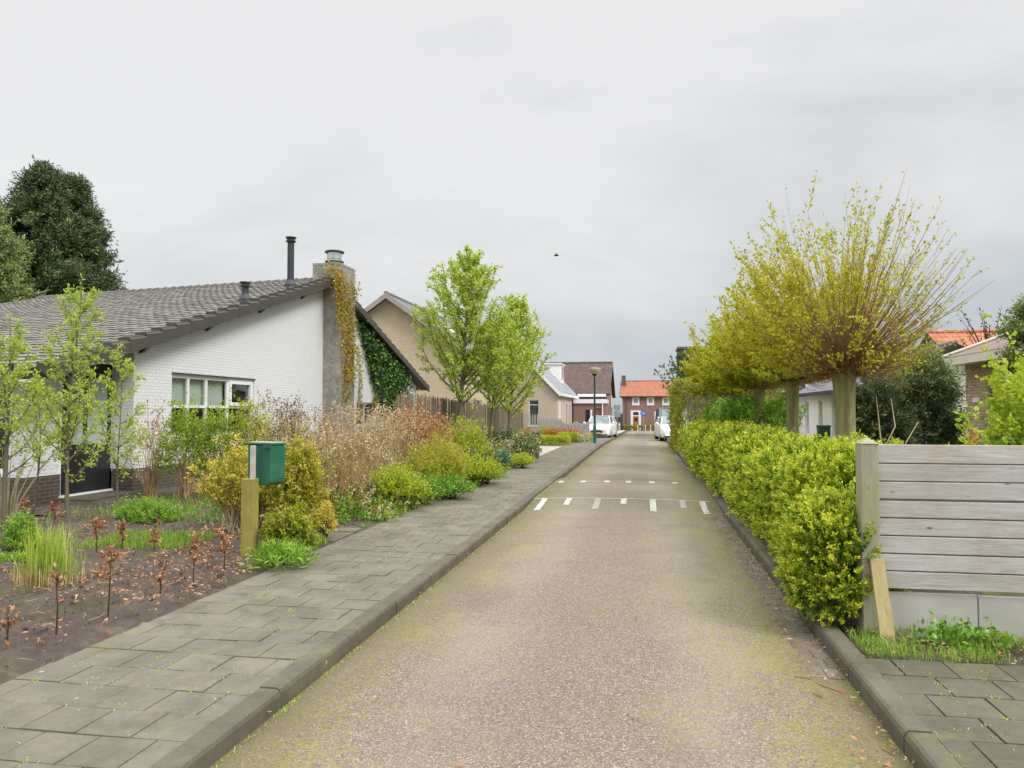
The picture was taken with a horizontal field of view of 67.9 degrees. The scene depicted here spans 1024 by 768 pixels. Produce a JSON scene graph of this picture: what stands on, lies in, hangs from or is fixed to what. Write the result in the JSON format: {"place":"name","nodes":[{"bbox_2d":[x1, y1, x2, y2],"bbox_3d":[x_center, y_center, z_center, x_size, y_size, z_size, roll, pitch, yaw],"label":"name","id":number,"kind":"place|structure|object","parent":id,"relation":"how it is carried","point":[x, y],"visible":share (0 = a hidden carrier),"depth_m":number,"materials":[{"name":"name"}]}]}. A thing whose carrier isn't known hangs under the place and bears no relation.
{"place":"outdoors","nodes":[
{"label":"outdoors","id":0,"kind":"place"},
{"bbox_2d":[0,514,374,684],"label":"garden soil","id":1,"kind":"structure","parent":0,"point":[127,618],"depth_m":6.54,"materials":[{"name":"brown soil"}]},
{"bbox_2d":[0,505,44,549],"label":"perennial","id":2,"kind":"object","parent":1,"relation":"on","point":[13,535],"visible":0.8,"depth_m":8.52,"materials":[{"name":"green plant"}]},
{"bbox_2d":[0,425,45,525],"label":"shrub","id":3,"kind":"object","parent":1,"relation":"on","point":[14,507],"visible":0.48,"depth_m":10.32,"materials":[{"name":"green plant"}]},
{"bbox_2d":[0,313,52,531],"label":"sapling","id":4,"kind":"object","parent":1,"relation":"on","point":[11,384],"visible":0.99,"depth_m":9.61,"materials":[{"name":"green plant"}]},
{"bbox_2d":[0,376,83,521],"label":"sapling","id":5,"kind":"object","parent":1,"relation":"on","point":[39,461],"visible":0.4,"depth_m":10.66,"materials":[{"name":"green plant"}]},
{"bbox_2d":[0,514,106,589],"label":"grass clump","id":6,"kind":"object","parent":1,"relation":"on","point":[37,567],"visible":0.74,"depth_m":6.82,"materials":[{"name":"plant"}]},
{"bbox_2d":[20,273,110,522],"bbox_3d":[-6.059,0.214,10.307,1.044,3.511,1.218,2,-3,-40],"label":"sapling","id":7,"kind":"object","parent":1,"relation":"on","point":[71,430],"visible":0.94,"depth_m":10.35,"materials":[{"name":"green plant"}]},
{"bbox_2d":[91,545,126,619],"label":"hedge sapling","id":8,"kind":"object","parent":1,"relation":"on","point":[111,560],"visible":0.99,"depth_m":5.76,"materials":[{"name":"brown plant"}]},
{"bbox_2d":[0,542,236,644],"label":"soil clods","id":9,"kind":"object","parent":1,"relation":"on","point":[220,574],"visible":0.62,"depth_m":6.65,"materials":[{"name":"brown soil"}]},
{"bbox_2d":[104,493,189,524],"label":"perennial","id":10,"kind":"object","parent":1,"relation":"on","point":[142,509],"visible":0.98,"depth_m":10.57,"materials":[{"name":"green plant"}]},
{"bbox_2d":[0,519,341,659],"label":"dead twigs","id":11,"kind":"object","parent":1,"relation":"on","point":[111,582],"visible":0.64,"depth_m":7.15,"materials":[{"name":"brown plant"}]},
{"bbox_2d":[185,523,209,588],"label":"hedge sapling","id":12,"kind":"object","parent":1,"relation":"on","point":[194,554],"visible":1,"depth_m":6.77,"materials":[{"name":"brown plant"}]},
{"bbox_2d":[0,487,416,669],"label":"leaf litter","id":13,"kind":"object","parent":1,"relation":"on","point":[106,619],"visible":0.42,"depth_m":6.93,"materials":[{"name":"brown plant"}]},
{"bbox_2d":[211,522,236,569],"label":"hedge sapling","id":14,"kind":"object","parent":1,"relation":"on","point":[222,534],"visible":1,"depth_m":7.44,"materials":[{"name":"brown plant"}]},
{"bbox_2d":[184,412,302,533],"bbox_3d":[-3.349,1.137,9.524,1.590,1.582,1.082,-1,-2,28],"label":"shrub","id":15,"kind":"object","parent":1,"relation":"on","point":[224,483],"visible":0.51,"depth_m":9.40,"materials":[{"name":"yellow plant"}]},
{"bbox_2d":[240,441,286,557],"bbox_3d":[-2.690,1.283,8.144,0.389,1.318,0.354,-1,-2,31],"label":"mailbox","id":16,"kind":"object","parent":1,"relation":"on","point":[266,463],"visible":0.98,"depth_m":8.06,"materials":[{"name":"green metal"}]},
{"bbox_2d":[236,534,321,571],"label":"perennial","id":17,"kind":"object","parent":1,"relation":"on","point":[288,552],"visible":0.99,"depth_m":7.47,"materials":[{"name":"green plant"}]},
{"bbox_2d":[258,502,322,551],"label":"shrub","id":18,"kind":"object","parent":1,"relation":"on","point":[295,523],"visible":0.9,"depth_m":7.99,"materials":[{"name":"green plant"}]},
{"bbox_2d":[259,418,335,531],"bbox_3d":[-2.635,1.163,9.296,0.964,1.511,0.945,1,-2,-15],"label":"shrub","id":19,"kind":"object","parent":1,"relation":"on","point":[309,490],"visible":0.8,"depth_m":9.17,"materials":[{"name":"yellow plant"}]},
{"bbox_2d":[306,501,338,538],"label":"shrub","id":20,"kind":"object","parent":1,"relation":"on","point":[319,515],"visible":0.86,"depth_m":9.06,"materials":[{"name":"yellow plant"}]},
{"bbox_2d":[9,458,516,524],"bbox_3d":[-3.508,2.209,18.463,6.110,0.077,15.300,0,-2,10],"label":"garden bed","id":21,"kind":"object","parent":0,"point":[103,503],"visible":0.05,"depth_m":12.35,"materials":[{"name":"soil"}]},
{"bbox_2d":[86,342,152,508],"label":"sapling","id":22,"kind":"object","parent":21,"relation":"on","point":[115,396],"visible":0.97,"depth_m":11.79,"materials":[{"name":"green plant"}]},
{"bbox_2d":[116,398,174,497],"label":"shrub","id":23,"kind":"object","parent":21,"relation":"on","point":[149,489],"visible":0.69,"depth_m":13.43,"materials":[{"name":"plant"}]},
{"bbox_2d":[151,390,217,498],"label":"shrub","id":24,"kind":"object","parent":21,"relation":"on","point":[183,437],"visible":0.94,"depth_m":13.37,"materials":[{"name":"green plant"}]},
{"bbox_2d":[185,382,246,490],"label":"shrub","id":25,"kind":"object","parent":21,"relation":"on","point":[208,421],"visible":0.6,"depth_m":13.58,"materials":[{"name":"green plant"}]},
{"bbox_2d":[213,386,276,460],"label":"shrub","id":26,"kind":"object","parent":21,"relation":"on","point":[258,423],"visible":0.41,"depth_m":13.79,"materials":[{"name":"green plant"}]},
{"bbox_2d":[242,389,306,455],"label":"dried shrub","id":27,"kind":"object","parent":21,"relation":"on","point":[279,428],"visible":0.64,"depth_m":12.00,"materials":[{"name":"beige plant"}]},
{"bbox_2d":[44,464,507,559],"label":"garden grass","id":28,"kind":"structure","parent":21,"relation":"on","point":[170,537],"depth_m":9.07,"materials":[{"name":"green plant"}]},
{"bbox_2d":[271,395,335,462],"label":"dried shrub","id":29,"kind":"object","parent":21,"relation":"on","point":[309,418],"visible":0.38,"depth_m":12.27,"materials":[{"name":"brown plant"}]},
{"bbox_2d":[287,417,363,513],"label":"dried shrub","id":30,"kind":"object","parent":21,"relation":"on","point":[330,450],"visible":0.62,"depth_m":11.13,"materials":[{"name":"brown plant"}]},
{"bbox_2d":[301,401,360,469],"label":"dried shrub","id":31,"kind":"object","parent":21,"relation":"on","point":[335,425],"visible":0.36,"depth_m":12.68,"materials":[{"name":"brown plant"}]},
{"bbox_2d":[150,463,512,527],"bbox_3d":[-2.297,2.156,17.890,3.557,0.388,15.591,0,-2,10],"label":"ground cover","id":32,"kind":"object","parent":21,"relation":"on","point":[337,515],"visible":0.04,"depth_m":10.67,"materials":[{"name":"green plant"}]},
{"bbox_2d":[323,450,370,512],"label":"dried shrub","id":33,"kind":"object","parent":21,"relation":"on","point":[346,476],"visible":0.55,"depth_m":11.51,"materials":[{"name":"brown plant"}]},
{"bbox_2d":[311,401,384,501],"bbox_3d":[-2.582,1.143,11.977,1.162,1.737,1.104,0,-2,-11],"label":"dried shrub","id":34,"kind":"object","parent":21,"relation":"on","point":[357,437],"visible":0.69,"depth_m":11.95,"materials":[{"name":"brown plant"}]},
{"bbox_2d":[326,423,401,496],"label":"dried shrub","id":35,"kind":"object","parent":21,"relation":"on","point":[386,450],"visible":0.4,"depth_m":12.78,"materials":[{"name":"beige plant"}]},
{"bbox_2d":[333,402,405,480],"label":"dried shrub","id":36,"kind":"object","parent":21,"relation":"on","point":[380,433],"visible":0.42,"depth_m":13.58,"materials":[{"name":"brown plant"}]},
{"bbox_2d":[209,438,534,522],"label":"border weeds","id":37,"kind":"object","parent":21,"relation":"on","point":[383,502],"visible":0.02,"depth_m":11.21,"materials":[{"name":"green plant"}]},
{"bbox_2d":[265,433,532,520],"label":"dead stalks","id":38,"kind":"object","parent":21,"relation":"on","point":[366,494],"visible":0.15,"depth_m":11.61,"materials":[{"name":"brown plant"}]},
{"bbox_2d":[362,458,436,506],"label":"shrub","id":39,"kind":"object","parent":21,"relation":"on","point":[401,481],"visible":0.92,"depth_m":11.80,"materials":[{"name":"green plant"}]},
{"bbox_2d":[372,398,428,475],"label":"dried shrub","id":40,"kind":"object","parent":21,"relation":"on","point":[403,451],"visible":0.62,"depth_m":14.67,"materials":[{"name":"brown plant"}]},
{"bbox_2d":[372,388,462,474],"bbox_3d":[-2.227,1.128,16.270,2.344,2.086,1.578,0,-2,-11],"label":"shrub","id":41,"kind":"object","parent":21,"relation":"on","point":[428,429],"visible":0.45,"depth_m":16.25,"materials":[{"name":"brown plant"}]},
{"bbox_2d":[400,466,454,504],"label":"shrub","id":42,"kind":"object","parent":21,"relation":"on","point":[431,482],"visible":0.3,"depth_m":12.64,"materials":[{"name":"green plant"}]},
{"bbox_2d":[393,426,483,483],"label":"shrub","id":43,"kind":"object","parent":21,"relation":"on","point":[451,461],"visible":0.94,"depth_m":13.90,"materials":[{"name":"green plant"}]},
{"bbox_2d":[430,466,480,499],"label":"shrub","id":44,"kind":"object","parent":21,"relation":"on","point":[460,486],"visible":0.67,"depth_m":13.29,"materials":[{"name":"green plant"}]},
{"bbox_2d":[422,404,501,456],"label":"shrub","id":45,"kind":"object","parent":21,"relation":"on","point":[472,437],"visible":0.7,"depth_m":19.14,"materials":[{"name":"green plant"}]},
{"bbox_2d":[409,245,519,432],"bbox_3d":[-1.482,-0.892,23.496,3.377,6.670,3.501,0,-2,-9],"label":"street tree","id":46,"kind":"object","parent":21,"relation":"on","point":[461,281],"visible":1,"depth_m":23.07,"materials":[{"name":"green plant"}]},
{"bbox_2d":[459,448,508,486],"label":"shrub","id":47,"kind":"object","parent":21,"relation":"on","point":[484,468],"visible":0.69,"depth_m":15.53,"materials":[{"name":"green plant"}]},
{"bbox_2d":[447,315,542,448],"bbox_3d":[-0.564,0.154,23.983,2.818,4.621,2.719,2,-3,-43],"label":"street tree","id":48,"kind":"object","parent":21,"relation":"on","point":[500,373],"visible":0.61,"depth_m":23.91,"materials":[{"name":"green plant"}]},
{"bbox_2d":[467,293,557,439],"bbox_3d":[-0.149,-0.479,29.971,3.904,6.311,3.953,0,-2,10],"label":"street tree","id":49,"kind":"object","parent":21,"relation":"on","point":[520,322],"visible":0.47,"depth_m":29.85,"materials":[{"name":"green plant"}]},
{"bbox_2d":[498,426,547,454],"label":"shrub","id":50,"kind":"object","parent":21,"relation":"on","point":[521,444],"visible":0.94,"depth_m":23.20,"materials":[{"name":"green plant"}]},
{"bbox_2d":[202,526,362,542],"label":"garden path","id":51,"kind":"structure","parent":0,"point":[340,535],"depth_m":9.51,"materials":[{"name":"grey concrete"}]},
{"bbox_2d":[0,436,612,767],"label":"pavement","id":52,"kind":"structure","parent":0,"point":[159,723],"depth_m":4.96,"materials":[{"name":"grey concrete"}]},
{"bbox_2d":[507,450,535,467],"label":"shrub","id":53,"kind":"object","parent":52,"relation":"on","point":[522,459],"visible":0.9,"depth_m":20.60,"materials":[{"name":"green plant"}]},
{"bbox_2d":[583,415,616,437],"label":"car","id":54,"kind":"object","parent":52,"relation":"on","point":[606,425],"visible":0.71,"depth_m":50.39,"materials":[{"name":"white paint"}]},
{"bbox_2d":[0,0,1023,414],"label":"sky","id":55,"kind":"structure","parent":0,"point":[630,142],"materials":[{"name":"white"}]},
{"bbox_2d":[209,431,913,767],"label":"road","id":56,"kind":"structure","parent":0,"point":[546,671],"depth_m":4.85,"materials":[{"name":"grey asphalt"}]},
{"bbox_2d":[1,482,1019,767],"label":"joint moss","id":57,"kind":"object","parent":56,"relation":"on","point":[285,708],"visible":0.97,"depth_m":4.61,"materials":[{"name":"green plant"}]},
{"bbox_2d":[534,481,709,513],"bbox_3d":[2.116,2.114,14.600,3.080,0.093,4.615,0,-2,10],"label":"hump marking","id":58,"kind":"object","parent":56,"relation":"on","point":[624,501],"visible":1,"depth_m":13.20,"materials":[{"name":"paint"}]},
{"bbox_2d":[672,454,843,679],"bbox_3d":[4.105,2.276,16.977,0.212,0.058,24.992,0,-2,10],"label":"gutter","id":59,"kind":"object","parent":56,"relation":"on","point":[806,635],"visible":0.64,"depth_m":6.24,"materials":[{"name":"grey concrete"}]},
{"bbox_2d":[267,506,1023,767],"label":"fallen leaves","id":60,"kind":"object","parent":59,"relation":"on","point":[877,732],"visible":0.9,"depth_m":4.94,"materials":[{"name":"brown plant"}]},
{"bbox_2d":[109,415,1023,596],"bbox_3d":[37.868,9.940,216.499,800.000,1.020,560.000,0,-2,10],"label":"ground","id":61,"kind":"structure","parent":0,"point":[1003,594],"depth_m":6.97,"materials":[{"name":"brown soil"}]},
{"bbox_2d":[0,196,50,303],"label":"conifer tree","id":62,"kind":"object","parent":61,"relation":"on","point":[11,271],"visible":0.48,"depth_m":33.65,"materials":[{"name":"green plant"}]},
{"bbox_2d":[0,154,128,301],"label":"conifer tree","id":63,"kind":"object","parent":61,"relation":"on","point":[38,201],"visible":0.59,"depth_m":36.87,"materials":[{"name":"green plant"}]},
{"bbox_2d":[18,168,128,300],"bbox_3d":[-22.990,-4.028,39.296,7.976,14.371,8.374,0,-2,10],"label":"conifer tree","id":64,"kind":"object","parent":61,"relation":"on","point":[81,188],"visible":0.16,"depth_m":39.01,"materials":[{"name":"green plant"}]},
{"bbox_2d":[0,236,429,507],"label":"bungalow","id":65,"kind":"object","parent":61,"relation":"on","point":[245,339],"visible":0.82,"depth_m":18.20,"materials":[{"name":"white paint"}]},
{"bbox_2d":[60,364,111,495],"bbox_3d":[-7.833,0.793,14.006,0.120,2.377,1.326,0,-2,10],"label":"door","id":66,"kind":"structure","parent":65,"relation":"in","point":[97,477],"depth_m":14.07,"materials":[{"name":"black paint"}]},
{"bbox_2d":[171,374,252,439],"bbox_3d":[-6.832,0.536,17.409,0.255,1.384,3.468,0,-2,10],"label":"window","id":67,"kind":"structure","parent":65,"relation":"in","point":[199,385],"depth_m":17.06,"materials":[{"name":"white paint"}]},
{"bbox_2d":[323,256,361,412],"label":"creeper","id":68,"kind":"object","parent":65,"relation":"attached to","point":[342,305],"visible":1,"depth_m":23.39,"materials":[{"name":"yellow plant"}]},
{"bbox_2d":[356,316,413,428],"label":"ivy","id":69,"kind":"object","parent":65,"relation":"attached to","point":[380,357],"visible":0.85,"depth_m":27.92,"materials":[{"name":"green plant"}]},
{"bbox_2d":[149,430,626,767],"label":"kerb","id":70,"kind":"structure","parent":61,"relation":"on","point":[212,743],"depth_m":4.73,"materials":[{"name":"concrete"}]},
{"bbox_2d":[364,291,508,428],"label":"brick house","id":71,"kind":"structure","parent":61,"relation":"on","point":[389,313],"depth_m":35.44,"materials":[{"name":"beige brick"}]},
{"bbox_2d":[397,391,522,439],"bbox_3d":[-1.221,1.649,28.750,0.144,2.310,17.786,0,-2,11],"label":"paling fence","id":72,"kind":"object","parent":61,"relation":"on","point":[500,418],"visible":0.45,"depth_m":26.58,"materials":[{"name":"brown wood"}]},
{"bbox_2d":[506,357,578,431],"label":"cottage","id":73,"kind":"structure","parent":61,"relation":"on","point":[555,395],"depth_m":46.15,"materials":[{"name":"beige paint"}]},
{"bbox_2d":[539,434,571,444],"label":"box hedge","id":74,"kind":"object","parent":61,"relation":"on","point":[566,438],"visible":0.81,"depth_m":35.24,"materials":[{"name":"green plant"}]},
{"bbox_2d":[547,361,615,423],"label":"brick house","id":75,"kind":"structure","parent":61,"relation":"on","point":[579,379],"depth_m":59.87,"materials":[{"name":"brown tile"}]},
{"bbox_2d":[620,375,670,430],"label":"terraced house","id":76,"kind":"structure","parent":61,"relation":"on","point":[649,397],"depth_m":91.81,"materials":[{"name":"red brick"}]},
{"bbox_2d":[653,351,696,405],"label":"bare tree","id":77,"kind":"object","parent":61,"relation":"on","point":[675,368],"visible":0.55,"depth_m":50.81,"materials":[{"name":"grey plant"}]},
{"bbox_2d":[678,344,751,403],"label":"pollard willow","id":78,"kind":"object","parent":61,"relation":"on","point":[704,394],"visible":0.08,"depth_m":31.52,"materials":[{"name":"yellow plant"}]},
{"bbox_2d":[683,321,768,399],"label":"pollard willow","id":79,"kind":"object","parent":61,"relation":"on","point":[707,384],"visible":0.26,"depth_m":25.63,"materials":[{"name":"yellow plant"}]},
{"bbox_2d":[666,375,786,453],"bbox_3d":[8.689,1.233,31.708,4.416,3.205,7.143,0,-2,10],"label":"hedge","id":80,"kind":"object","parent":61,"relation":"on","point":[678,387],"visible":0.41,"depth_m":29.15,"materials":[{"name":"green plant"}]},
{"bbox_2d":[676,346,804,421],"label":"tree","id":81,"kind":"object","parent":61,"relation":"on","point":[680,349],"depth_m":56.51,"materials":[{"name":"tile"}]},
{"bbox_2d":[686,295,803,426],"bbox_3d":[6.521,-0.093,20.570,3.451,4.957,3.267,-1,-2,33],"label":"pollard willow","id":82,"kind":"object","parent":61,"relation":"on","point":[724,377],"visible":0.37,"depth_m":20.35,"materials":[{"name":"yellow plant"}]},
{"bbox_2d":[702,392,809,434],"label":"shrub","id":83,"kind":"object","parent":61,"relation":"on","point":[735,409],"visible":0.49,"depth_m":20.54,"materials":[{"name":"green plant"}]},
{"bbox_2d":[708,251,882,434],"bbox_3d":[5.777,-0.340,15.764,3.363,5.107,3.478,0,-2,10],"label":"pollard willow","id":84,"kind":"object","parent":61,"relation":"on","point":[743,360],"visible":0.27,"depth_m":15.73,"materials":[{"name":"yellow plant"}]},
{"bbox_2d":[664,438,962,767],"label":"curb","id":85,"kind":"structure","parent":61,"relation":"on","point":[908,730],"depth_m":4.34,"materials":[{"name":"concrete"}]},
{"bbox_2d":[714,170,995,441],"bbox_3d":[4.937,-0.446,11.520,3.693,5.014,3.870,0,-2,10],"label":"pollard willow","id":86,"kind":"object","parent":61,"relation":"on","point":[848,353],"visible":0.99,"depth_m":11.22,"materials":[{"name":"yellow plant"}]},
{"bbox_2d":[856,394,898,444],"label":"shrub","id":87,"kind":"object","parent":61,"relation":"on","point":[875,435],"visible":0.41,"depth_m":12.43,"materials":[{"name":"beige plant"}]},
{"bbox_2d":[799,340,966,441],"bbox_3d":[15.651,0.905,30.879,6.160,4.300,11.910,0,-2,10],"label":"bungalow","id":88,"kind":"object","parent":61,"relation":"on","point":[820,405],"visible":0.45,"depth_m":31.91,"materials":[{"name":"white paint"}]},
{"bbox_2d":[834,374,938,444],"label":"conifer shrub","id":89,"kind":"object","parent":61,"relation":"on","point":[865,390],"visible":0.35,"depth_m":12.47,"materials":[{"name":"green plant"}]},
{"bbox_2d":[886,337,977,444],"bbox_3d":[7.418,0.735,13.844,1.868,3.153,1.800,1,-2,-31],"label":"conifer shrub","id":90,"kind":"object","parent":61,"relation":"on","point":[933,357],"visible":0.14,"depth_m":13.56,"materials":[{"name":"green plant"}]},
{"bbox_2d":[896,355,975,444],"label":"conifer shrub","id":91,"kind":"object","parent":61,"relation":"on","point":[942,386],"visible":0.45,"depth_m":13.28,"materials":[{"name":"green plant"}]},
{"bbox_2d":[855,437,1023,640],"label":"plank fence","id":92,"kind":"object","parent":61,"relation":"on","point":[950,517],"visible":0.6,"depth_m":5.32,"materials":[{"name":"wood"}]},
{"bbox_2d":[920,329,997,346],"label":"brick house","id":93,"kind":"structure","parent":61,"relation":"on","point":[960,334],"depth_m":37.51,"materials":[{"name":"orange ceramic"}]},
{"bbox_2d":[945,403,997,444],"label":"shrub","id":94,"kind":"object","parent":61,"relation":"on","point":[964,425],"visible":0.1,"depth_m":7.71,"materials":[{"name":"green plant"}]},
{"bbox_2d":[942,334,1023,444],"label":"bungalow","id":95,"kind":"object","parent":61,"relation":"on","point":[972,357],"visible":0.2,"depth_m":16.84,"materials":[{"name":"red brick"}]},
{"bbox_2d":[956,307,1009,346],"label":"bare tree","id":96,"kind":"object","parent":61,"relation":"on","point":[985,334],"visible":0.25,"depth_m":23.75,"materials":[{"name":"brown plant"}]},
{"bbox_2d":[972,313,1023,445],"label":"shrub","id":97,"kind":"object","parent":61,"relation":"on","point":[1003,421],"visible":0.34,"depth_m":7.75,"materials":[{"name":"green plant"}]},
{"bbox_2d":[980,292,1023,426],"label":"conifer shrub","id":98,"kind":"object","parent":61,"relation":"on","point":[1016,324],"visible":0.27,"depth_m":10.91,"materials":[{"name":"plant"}]},
{"bbox_2d":[683,453,984,626],"bbox_3d":[5.532,2.260,19.243,1.550,0.045,28.050,0,-2,10],"label":"hedge bed","id":99,"kind":"object","parent":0,"point":[849,621],"visible":0.02,"depth_m":6.60,"materials":[{"name":"soil"}]},
{"bbox_2d":[675,417,914,627],"bbox_3d":[4.623,1.451,15.487,1.900,1.515,20.981,0,-2,10],"label":"hedge","id":100,"kind":"object","parent":99,"relation":"on","point":[793,493],"visible":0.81,"depth_m":6.40,"materials":[{"name":"green plant"}]},
{"bbox_2d":[830,606,1023,665],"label":"verge grass","id":101,"kind":"structure","parent":0,"point":[868,639],"depth_m":4.91,"materials":[{"name":"green plant"}]},
{"bbox_2d":[869,558,895,646],"bbox_3d":[2.543,1.497,5.214,0.096,0.561,0.217,0,-2,6],"label":"board","id":102,"kind":"object","parent":101,"relation":"on","point":[882,599],"visible":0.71,"depth_m":5.21,"materials":[{"name":"beige wood"}]},
{"bbox_2d":[907,610,1016,655],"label":"verge weeds","id":103,"kind":"object","parent":101,"relation":"on","point":[945,630],"visible":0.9,"depth_m":5.01,"materials":[{"name":"green plant"}]},
{"bbox_2d":[866,658,1023,767],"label":"side pavement","id":104,"kind":"structure","parent":0,"point":[918,691],"depth_m":4.02,"materials":[{"name":"grey concrete"}]},
{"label":"parking apron","id":105,"kind":"structure","parent":0,"visible":0},
{"bbox_2d":[654,416,689,440],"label":"car","id":106,"kind":"object","parent":105,"relation":"on","point":[662,430],"visible":0.49,"depth_m":45.25,"materials":[{"name":"white paint"}]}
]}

